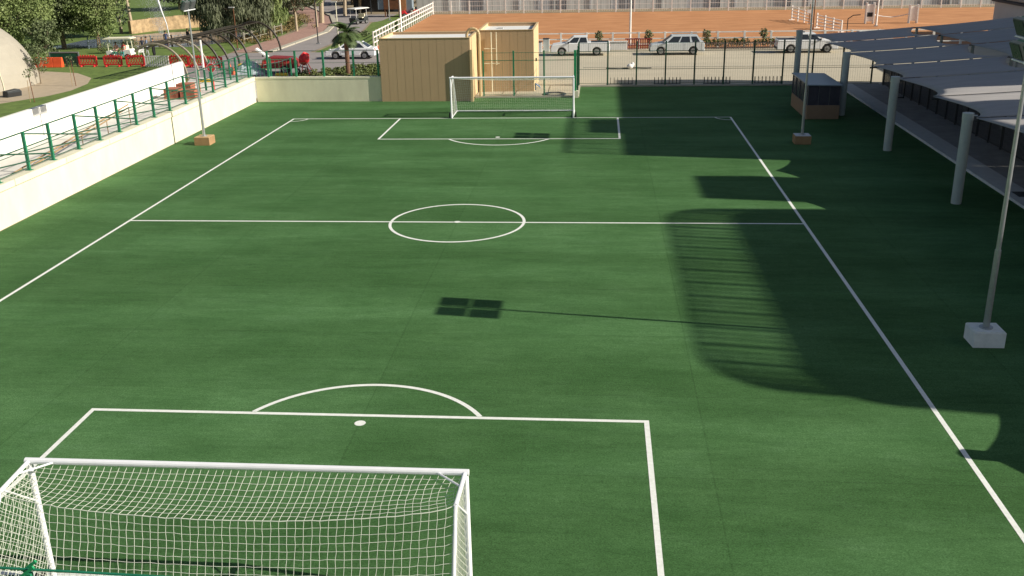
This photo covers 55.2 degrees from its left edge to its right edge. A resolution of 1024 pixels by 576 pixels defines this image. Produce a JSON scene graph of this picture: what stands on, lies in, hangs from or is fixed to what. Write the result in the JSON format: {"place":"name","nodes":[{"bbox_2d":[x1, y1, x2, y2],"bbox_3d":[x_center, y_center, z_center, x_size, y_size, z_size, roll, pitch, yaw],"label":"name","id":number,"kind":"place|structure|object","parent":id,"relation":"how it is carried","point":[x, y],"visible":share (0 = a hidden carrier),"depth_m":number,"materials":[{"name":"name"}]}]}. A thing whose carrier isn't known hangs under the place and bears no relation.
{"place":"outdoors","nodes":[
{"label":"outdoors","id":0,"kind":"place"},
{"bbox_2d":[0,71,90,103],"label":"paved path","id":1,"kind":"structure","parent":0,"point":[53,83],"depth_m":75.55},
{"bbox_2d":[2,88,21,97],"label":"ground box","id":2,"kind":"object","parent":1,"relation":"on","point":[14,92],"visible":1,"depth_m":70.55,"materials":[{"name":"metal"}]},
{"bbox_2d":[0,28,39,91],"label":"dome shelter","id":3,"kind":"object","parent":1,"relation":"on","point":[14,64],"visible":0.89,"depth_m":74.68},
{"bbox_2d":[24,43,49,83],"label":"young tree","id":4,"kind":"object","parent":1,"relation":"on","point":[36,61],"visible":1,"depth_m":75.89,"materials":[{"name":"green plant"}]},
{"bbox_2d":[0,77,255,230],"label":"boundary wall","id":5,"kind":"structure","parent":0,"point":[24,194],"depth_m":46.40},
{"bbox_2d":[0,53,250,182],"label":"steel fence","id":6,"kind":"object","parent":5,"relation":"on","point":[76,133],"visible":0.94,"depth_m":47.39,"materials":[{"name":"metal"}]},
{"bbox_2d":[55,30,246,47],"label":"pond water","id":7,"kind":"structure","parent":0,"point":[84,44],"depth_m":107.74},
{"bbox_2d":[0,0,304,117],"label":"park lawn","id":8,"kind":"structure","parent":0,"point":[100,74],"depth_m":95.05,"materials":[{"name":"green plant"}]},
{"bbox_2d":[0,0,61,44],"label":"broadleaf tree","id":9,"kind":"object","parent":8,"relation":"on","point":[21,8],"visible":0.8,"depth_m":91.97,"materials":[{"name":"green plant"}]},
{"bbox_2d":[21,17,61,56],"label":"young tree","id":10,"kind":"object","parent":8,"relation":"on","point":[37,31],"visible":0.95,"depth_m":90.63,"materials":[{"name":"green plant"}]},
{"bbox_2d":[35,57,64,67],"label":"water barrier","id":11,"kind":"object","parent":8,"relation":"on","point":[54,62],"visible":0.61,"depth_m":86.51,"materials":[{"name":"orange plastic"}]},
{"bbox_2d":[10,0,102,48],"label":"broadleaf tree","id":12,"kind":"object","parent":8,"relation":"on","point":[61,27],"visible":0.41,"depth_m":99.06,"materials":[{"name":"green plant"}]},
{"bbox_2d":[48,52,78,63],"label":"grey gate","id":13,"kind":"structure","parent":8,"relation":"on","point":[61,54],"depth_m":87.47,"materials":[{"name":"metal"}]},
{"bbox_2d":[78,55,97,66],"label":"road barrier","id":14,"kind":"object","parent":8,"relation":"on","point":[93,57],"visible":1,"depth_m":86.51,"materials":[{"name":"red plastic"}]},
{"bbox_2d":[60,0,128,46],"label":"broadleaf tree","id":15,"kind":"object","parent":8,"relation":"on","point":[106,13],"visible":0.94,"depth_m":99.21,"materials":[{"name":"green plant"}]},
{"bbox_2d":[61,0,131,36],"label":"broadleaf tree","id":16,"kind":"object","parent":8,"relation":"on","point":[124,10],"visible":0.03,"depth_m":112.96,"materials":[{"name":"green plant"}]},
{"bbox_2d":[103,55,122,66],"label":"road barrier","id":17,"kind":"object","parent":8,"relation":"on","point":[110,57],"visible":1,"depth_m":86.22,"materials":[{"name":"red plastic"}]},
{"bbox_2d":[102,36,135,58],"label":"golf cart","id":18,"kind":"object","parent":8,"relation":"on","point":[128,51],"visible":0.66,"depth_m":91.24,"materials":[{"name":"white plastic"}]},
{"bbox_2d":[125,55,144,66],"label":"road barrier","id":19,"kind":"object","parent":8,"relation":"on","point":[130,64],"visible":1,"depth_m":85.95,"materials":[{"name":"red plastic"}]},
{"bbox_2d":[144,56,169,66],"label":"white railing","id":20,"kind":"object","parent":8,"relation":"on","point":[155,65],"visible":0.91,"depth_m":85.53,"materials":[{"name":"plastic"}]},
{"bbox_2d":[127,15,205,33],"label":"stone wall","id":21,"kind":"structure","parent":8,"relation":"on","point":[147,25],"depth_m":118.90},
{"bbox_2d":[87,32,249,48],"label":"pond fence","id":22,"kind":"object","parent":8,"relation":"on","point":[88,42],"visible":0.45,"depth_m":100.87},
{"bbox_2d":[177,0,274,41],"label":"willow tree","id":23,"kind":"object","parent":8,"relation":"on","point":[214,14],"visible":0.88,"depth_m":102.13,"materials":[{"name":"green plant"}]},
{"bbox_2d":[250,0,288,37],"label":"willow tree","id":24,"kind":"object","parent":8,"relation":"on","point":[281,16],"visible":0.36,"depth_m":106.54,"materials":[{"name":"green plant"}]},
{"bbox_2d":[227,13,315,43],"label":"undergrowth","id":25,"kind":"object","parent":8,"relation":"on","point":[290,23],"visible":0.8,"depth_m":113.61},
{"bbox_2d":[184,52,379,77],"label":"side street","id":26,"kind":"structure","parent":0,"point":[315,61],"depth_m":86.94,"materials":[{"name":"asphalt"}]},
{"bbox_2d":[134,21,281,78],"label":"arch pergola","id":27,"kind":"object","parent":26,"relation":"on","point":[185,38],"visible":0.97,"depth_m":82.77,"materials":[{"name":"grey metal"}]},
{"bbox_2d":[237,60,266,74],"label":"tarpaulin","id":28,"kind":"object","parent":26,"relation":"on","point":[258,70],"visible":0.58,"depth_m":79.75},
{"bbox_2d":[255,48,309,72],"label":"compressor trailer","id":29,"kind":"object","parent":26,"relation":"on","point":[275,64],"visible":0.72,"depth_m":79.32,"materials":[{"name":"red paint"}]},
{"bbox_2d":[325,41,378,58],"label":"sedan car","id":30,"kind":"object","parent":26,"relation":"on","point":[359,46],"visible":0.86,"depth_m":87.83,"materials":[{"name":"white paint"}]},
{"bbox_2d":[237,6,331,51],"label":"brick sidewalk","id":31,"kind":"structure","parent":0,"point":[308,30],"depth_m":112.06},
{"bbox_2d":[281,0,310,30],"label":"broadleaf tree","id":32,"kind":"object","parent":31,"relation":"on","point":[295,4],"visible":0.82,"depth_m":113.41,"materials":[{"name":"green plant"}]},
{"bbox_2d":[272,0,368,52],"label":"park road","id":33,"kind":"structure","parent":0,"point":[310,45],"depth_m":107.33,"materials":[{"name":"asphalt"}]},
{"bbox_2d":[347,7,368,23],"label":"golf cart","id":34,"kind":"object","parent":33,"relation":"on","point":[361,17],"visible":0.93,"depth_m":122.48,"materials":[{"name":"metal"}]},
{"bbox_2d":[317,13,431,51],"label":"verge lawn","id":35,"kind":"structure","parent":0,"point":[372,26],"depth_m":116.59,"materials":[{"name":"green plant"}]},
{"bbox_2d":[378,0,413,16],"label":"stilt hut","id":36,"kind":"object","parent":35,"relation":"on","point":[407,6],"visible":0.77,"depth_m":131.23,"materials":[{"name":"brown wood"}]},
{"bbox_2d":[0,0,994,231],"bbox_3d":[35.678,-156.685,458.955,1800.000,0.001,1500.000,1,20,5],"label":"ground","id":37,"kind":"structure","parent":0,"point":[339,3],"depth_m":133.53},
{"bbox_2d":[0,62,184,153],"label":"park wall","id":38,"kind":"structure","parent":37,"relation":"on","point":[20,121],"depth_m":59.33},
{"bbox_2d":[0,77,256,177],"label":"walkway","id":39,"kind":"structure","parent":37,"relation":"on","point":[9,170],"depth_m":57.40,"materials":[{"name":"concrete"}]},
{"bbox_2d":[11,104,130,173],"bbox_3d":[-21.430,-6.593,47.419,0.078,1.831,17.145,-1,20,-1],"label":"handrail","id":40,"kind":"object","parent":39,"relation":"on","point":[41,156],"visible":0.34,"depth_m":47.71,"materials":[{"name":"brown metal"}]},
{"bbox_2d":[163,87,182,98],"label":"brick stack","id":41,"kind":"object","parent":39,"relation":"on","point":[174,96],"visible":0.56,"depth_m":68.03,"materials":[{"name":"red brick"}]},
{"bbox_2d":[207,58,291,79],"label":"steel fence","id":42,"kind":"object","parent":39,"relation":"on","point":[270,68],"visible":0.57,"depth_m":76.52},
{"bbox_2d":[268,6,336,50],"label":"road kerb","id":43,"kind":"structure","parent":37,"relation":"on","point":[329,28],"depth_m":108.85,"materials":[{"name":"concrete"}]},
{"bbox_2d":[255,76,381,101],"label":"boundary wall","id":44,"kind":"structure","parent":37,"relation":"on","point":[312,88],"depth_m":65.69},
{"bbox_2d":[252,50,379,76],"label":"steel fence","id":45,"kind":"object","parent":44,"relation":"on","point":[322,56],"visible":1,"depth_m":65.16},
{"bbox_2d":[292,67,373,75],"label":"planting bed","id":46,"kind":"object","parent":37,"relation":"on","point":[332,71],"depth_m":78.86,"materials":[{"name":"plant"}]},
{"bbox_2d":[297,52,312,73],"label":"cement mixer","id":47,"kind":"object","parent":46,"relation":"on","point":[303,58],"visible":0.83,"depth_m":78.98,"materials":[{"name":"red metal"}]},
{"bbox_2d":[292,62,380,75],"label":"ground cover","id":48,"kind":"object","parent":46,"relation":"on","point":[366,70],"visible":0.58,"depth_m":78.56,"materials":[{"name":"green plant"}]},
{"bbox_2d":[329,20,362,74],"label":"palm tree","id":49,"kind":"object","parent":46,"relation":"on","point":[349,39],"visible":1,"depth_m":76.03,"materials":[{"name":"green plant"}]},
{"bbox_2d":[335,14,395,21],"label":"parking","id":50,"kind":"structure","parent":37,"relation":"on","point":[371,18],"depth_m":131.46,"materials":[{"name":"asphalt"}]},
{"bbox_2d":[346,0,393,13],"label":"parking shade","id":51,"kind":"object","parent":37,"relation":"on","point":[372,5],"visible":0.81,"depth_m":140.99,"materials":[{"name":"metal"}]},
{"bbox_2d":[0,86,1023,575],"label":"artificial turf","id":52,"kind":"structure","parent":37,"relation":"on","point":[704,314],"depth_m":26.59,"materials":[{"name":"plastic"}]},
{"bbox_2d":[0,560,164,575],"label":"steel fence","id":53,"kind":"object","parent":52,"relation":"on","point":[29,569],"visible":1,"depth_m":12.68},
{"bbox_2d":[179,0,214,145],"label":"floodlight","id":54,"kind":"object","parent":52,"relation":"on","point":[203,139],"visible":1,"depth_m":52.28,"materials":[{"name":"metal"}]},
{"bbox_2d":[0,457,472,575],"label":"football goal","id":55,"kind":"object","parent":52,"relation":"on","point":[30,462],"visible":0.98,"depth_m":15.65,"materials":[{"name":"metal"}]},
{"bbox_2d":[1,384,663,575],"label":"penalty area lines","id":56,"kind":"object","parent":52,"relation":"on","point":[658,549],"visible":1,"depth_m":22.55,"materials":[{"name":"white paint"}]},
{"bbox_2d":[378,31,478,101],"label":"tan shed","id":57,"kind":"structure","parent":52,"relation":"on","point":[419,66],"depth_m":64.58,"materials":[{"name":"beige paint"}]},
{"bbox_2d":[465,27,481,95],"bbox_3d":[-2.535,-14.948,64.786,0.996,4.498,0.200,1,20,5],"label":"vent duct","id":58,"kind":"object","parent":57,"relation":"attached to","point":[479,50],"visible":0.93,"depth_m":64.46,"materials":[{"name":"metal"}]},
{"bbox_2d":[388,204,525,241],"bbox_3d":[-2.118,-2.555,37.866,5.289,0.004,5.289,1,20,5],"label":"circle","id":59,"kind":"object","parent":52,"relation":"on","point":[395,232],"visible":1,"depth_m":37.49,"materials":[{"name":"white paint"}]},
{"bbox_2d":[290,117,727,144],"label":"penalty area lines","id":60,"kind":"object","parent":52,"relation":"on","point":[619,136],"visible":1,"depth_m":52.71,"materials":[{"name":"white paint"}]},
{"bbox_2d":[0,117,1023,575],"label":"boundary lines","id":61,"kind":"object","parent":52,"relation":"on","point":[968,459],"visible":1,"depth_m":31.79,"materials":[{"name":"white paint"}]},
{"bbox_2d":[449,75,575,117],"bbox_3d":[0.088,-11.734,59.386,7.660,2.453,2.340,1,20,5],"label":"football goal","id":62,"kind":"object","parent":52,"relation":"on","point":[451,114],"visible":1,"depth_m":59.27,"materials":[{"name":"metal"}]},
{"bbox_2d":[793,30,804,72],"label":"canopy post","id":63,"kind":"object","parent":52,"relation":"on","point":[798,46],"visible":0.85,"depth_m":65.75,"materials":[{"name":"metal"}]},
{"bbox_2d":[792,0,813,144],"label":"floodlight","id":64,"kind":"object","parent":52,"relation":"on","point":[802,138],"visible":1,"depth_m":49.88,"materials":[{"name":"metal"}]},
{"bbox_2d":[791,73,842,118],"bbox_3d":[18.052,-11.479,58.330,1.960,2.000,5.000,1,20,5],"label":"dugout","id":65,"kind":"object","parent":52,"relation":"on","point":[823,95],"visible":0.97,"depth_m":56.29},
{"bbox_2d":[839,52,852,115],"bbox_3d":[19.398,-11.873,56.996,0.564,3.600,0.430,1,20,5],"label":"canopy post","id":66,"kind":"object","parent":52,"relation":"on","point":[845,68],"visible":0.91,"depth_m":56.78,"materials":[{"name":"metal"}]},
{"bbox_2d":[883,76,902,150],"bbox_3d":[18.567,-8.485,47.742,0.564,3.600,0.430,1,20,5],"label":"canopy post","id":67,"kind":"object","parent":52,"relation":"on","point":[891,110],"visible":1,"depth_m":47.59,"materials":[{"name":"metal"}]},
{"bbox_2d":[951,112,977,204],"bbox_3d":[17.730,-5.070,38.413,0.564,3.600,0.430,1,20,5],"label":"canopy post","id":68,"kind":"object","parent":52,"relation":"on","point":[962,154],"visible":1,"depth_m":38.25,"materials":[{"name":"metal"}]},
{"bbox_2d":[964,16,1023,347],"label":"floodlight","id":69,"kind":"object","parent":52,"relation":"on","point":[986,333],"visible":1,"depth_m":25.22,"materials":[{"name":"white paint"}]},
{"bbox_2d":[476,82,576,95],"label":"service pad","id":70,"kind":"object","parent":37,"relation":"on","point":[568,88],"visible":0.4,"depth_m":68.05,"materials":[{"name":"concrete"}]},
{"bbox_2d":[475,83,878,97],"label":"turf edge kerb","id":71,"kind":"structure","parent":37,"relation":"on","point":[649,85],"depth_m":68.93,"materials":[{"name":"concrete"}]},
{"bbox_2d":[482,50,562,95],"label":"fence","id":72,"kind":"object","parent":71,"relation":"on","point":[513,60],"visible":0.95,"depth_m":65.32,"materials":[{"name":"green metal"}]},
{"bbox_2d":[578,39,875,84],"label":"fence","id":73,"kind":"object","parent":71,"relation":"on","point":[695,57],"visible":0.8,"depth_m":68.63,"materials":[{"name":"green metal"}]},
{"bbox_2d":[432,0,992,13],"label":"picket fence","id":74,"kind":"object","parent":37,"relation":"on","point":[727,7],"visible":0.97,"depth_m":131.50,"materials":[{"name":"white paint"}]},
{"bbox_2d":[847,84,1023,208],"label":"pitch kerb","id":75,"kind":"structure","parent":37,"relation":"on","point":[988,176],"depth_m":48.43,"materials":[{"name":"concrete"}]},
{"bbox_2d":[853,84,1023,187],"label":"canopy walkway","id":76,"kind":"structure","parent":37,"relation":"on","point":[994,158],"depth_m":51.63,"materials":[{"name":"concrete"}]},
{"bbox_2d":[881,64,1023,160],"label":"bar fence","id":77,"kind":"object","parent":76,"relation":"on","point":[1000,145],"visible":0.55,"depth_m":53.78,"materials":[{"name":"metal"}]},
{"bbox_2d":[378,7,1005,48],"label":"arena sand","id":78,"kind":"structure","parent":0,"point":[685,21],"depth_m":116.11,"materials":[{"name":"sand"}]},
{"bbox_2d":[372,2,432,45],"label":"lattice fence","id":79,"kind":"object","parent":78,"relation":"on","point":[396,24],"visible":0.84,"depth_m":114.26,"materials":[{"name":"white paint"}]},
{"bbox_2d":[539,28,1023,47],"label":"rail fence","id":80,"kind":"object","parent":78,"relation":"on","point":[744,36],"visible":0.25,"depth_m":90.93,"materials":[{"name":"white paint"}]},
{"bbox_2d":[815,13,843,31],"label":"jump wing","id":81,"kind":"structure","parent":78,"relation":"on","point":[832,24],"depth_m":103.91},
{"bbox_2d":[864,2,919,23],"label":"show jump","id":82,"kind":"object","parent":78,"relation":"on","point":[913,13],"visible":1,"depth_m":109.46,"materials":[{"name":"white paint"}]},
{"bbox_2d":[416,0,994,11],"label":"riding hall","id":83,"kind":"structure","parent":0,"point":[554,4],"depth_m":136.98,"materials":[{"name":"grey paint"}]},
{"bbox_2d":[477,45,1023,93],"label":"service road","id":84,"kind":"structure","parent":0,"point":[553,61],"depth_m":79.39,"materials":[{"name":"concrete"}]},
{"bbox_2d":[478,22,539,91],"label":"tan shed","id":85,"kind":"structure","parent":84,"relation":"on","point":[518,36],"depth_m":67.52,"materials":[{"name":"beige paint"}]},
{"bbox_2d":[550,35,609,55],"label":"pickup truck","id":86,"kind":"object","parent":84,"relation":"on","point":[569,45],"visible":0.82,"depth_m":86.81,"materials":[{"name":"white paint"}]},
{"bbox_2d":[609,41,627,49],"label":"plastic barrier","id":87,"kind":"object","parent":84,"relation":"on","point":[618,46],"visible":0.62,"depth_m":90.44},
{"bbox_2d":[625,38,651,48],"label":"picket barrier","id":88,"kind":"object","parent":84,"relation":"on","point":[634,45],"visible":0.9,"depth_m":90.49,"materials":[{"name":"red paint"}]},
{"bbox_2d":[649,32,704,54],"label":"suv car","id":89,"kind":"object","parent":84,"relation":"on","point":[678,38],"visible":0.81,"depth_m":85.94,"materials":[{"name":"silver metal"}]},
{"bbox_2d":[702,37,749,45],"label":"hedge","id":90,"kind":"object","parent":84,"relation":"on","point":[742,40],"visible":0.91,"depth_m":90.12,"materials":[{"name":"green plant"}]},
{"bbox_2d":[704,42,773,48],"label":"picket edging","id":91,"kind":"object","parent":84,"relation":"on","point":[728,47],"visible":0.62,"depth_m":89.67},
{"bbox_2d":[584,63,1021,67],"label":"parking kerb line","id":92,"kind":"object","parent":84,"relation":"on","point":[733,66],"visible":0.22,"depth_m":78.58,"materials":[{"name":"concrete"}]},
{"bbox_2d":[774,32,837,52],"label":"pickup truck","id":93,"kind":"object","parent":84,"relation":"on","point":[819,40],"visible":0.71,"depth_m":85.59,"materials":[{"name":"white paint"}]},
{"bbox_2d":[808,25,1021,82],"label":"canopy beam","id":94,"kind":"structure","parent":84,"relation":"on","point":[916,32],"depth_m":66.78,"materials":[{"name":"metal"}]},
{"bbox_2d":[811,27,934,41],"bbox_3d":[23.654,-16.648,64.490,7.001,0.564,5.360,1,20,5],"label":"shade sail","id":95,"kind":"object","parent":94,"relation":"attached to","point":[872,34],"visible":0.99,"depth_m":64.81,"materials":[{"name":"fabric"}]},
{"bbox_2d":[916,16,1020,33],"bbox_3d":[30.773,-17.125,63.915,7.231,0.790,5.369,1,20,5],"label":"shade sail","id":96,"kind":"object","parent":94,"relation":"attached to","point":[1002,23],"visible":0.91,"depth_m":64.33,"materials":[{"name":"fabric"}]},
{"bbox_2d":[992,0,1023,29],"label":"building","id":97,"kind":"structure","parent":84,"relation":"on","point":[1008,8],"depth_m":95.12,"materials":[{"name":"grey paint"}]},
{"bbox_2d":[884,85,1023,161],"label":"parking floor","id":98,"kind":"structure","parent":0,"point":[1006,138],"depth_m":53.66,"materials":[{"name":"concrete"}]},
{"bbox_2d":[824,33,956,94],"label":"canopy beam","id":99,"kind":"structure","parent":98,"relation":"on","point":[941,38],"depth_m":61.85,"materials":[{"name":"metal"}]},
{"bbox_2d":[828,35,969,51],"bbox_3d":[23.205,-14.815,59.483,7.001,0.564,5.660,1,20,5],"label":"shade sail","id":100,"kind":"object","parent":99,"relation":"attached to","point":[896,43],"visible":0.98,"depth_m":59.74,"materials":[{"name":"fabric"}]},
{"bbox_2d":[942,28,1020,43],"bbox_3d":[30.323,-15.293,58.908,7.231,0.790,5.669,1,20,5],"label":"shade sail","id":101,"kind":"object","parent":99,"relation":"attached to","point":[1008,34],"visible":0.91,"depth_m":59.58,"materials":[{"name":"fabric"}]},
{"bbox_2d":[870,56,1013,127],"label":"canopy beam","id":102,"kind":"structure","parent":98,"relation":"on","point":[1010,62],"depth_m":51.38,"materials":[{"name":"metal"}]},
{"bbox_2d":[872,56,1023,77],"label":"shade sail","id":103,"kind":"object","parent":102,"relation":"attached to","point":[968,66],"visible":0.99,"depth_m":49.51,"materials":[{"name":"fabric"}]},
{"bbox_2d":[963,42,994,107],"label":"canopy beam","id":104,"kind":"structure","parent":98,"relation":"on","point":[972,48],"depth_m":56.66,"materials":[{"name":"metal"}]},
{"bbox_2d":[851,44,1007,64],"bbox_3d":[22.735,-12.897,54.243,7.001,0.564,5.860,1,20,5],"label":"shade sail","id":105,"kind":"object","parent":104,"relation":"attached to","point":[946,53],"visible":0.99,"depth_m":54.43,"materials":[{"name":"fabric"}]},
{"bbox_2d":[970,41,1011,55],"bbox_3d":[29.853,-13.374,53.668,7.231,0.790,5.869,1,20,5],"label":"shade sail","id":106,"kind":"object","parent":104,"relation":"attached to","point":[1004,47],"visible":0.59,"depth_m":55.36,"materials":[{"name":"fabric"}]},
{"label":"canopy beam","id":107,"kind":"object","parent":98,"relation":"on","visible":0},
{"bbox_2d":[976,116,1023,132],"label":"shade sail","id":108,"kind":"object","parent":107,"relation":"attached to","point":[1009,122],"visible":0.86,"depth_m":36.68,"materials":[{"name":"fabric"}]},
{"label":"canopy beam","id":109,"kind":"object","parent":98,"relation":"on","visible":0},
{"bbox_2d":[934,92,1023,117],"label":"shade sail","id":110,"kind":"object","parent":109,"relation":"attached to","point":[995,105],"visible":0.92,"depth_m":40.35,"materials":[{"name":"fabric"}]},
{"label":"canopy beam","id":111,"kind":"object","parent":98,"relation":"on","visible":0},
{"bbox_2d":[900,70,1023,95],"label":"shade sail","id":112,"kind":"object","parent":111,"relation":"attached to","point":[1011,81],"visible":0.99,"depth_m":44.88,"materials":[{"name":"fabric"}]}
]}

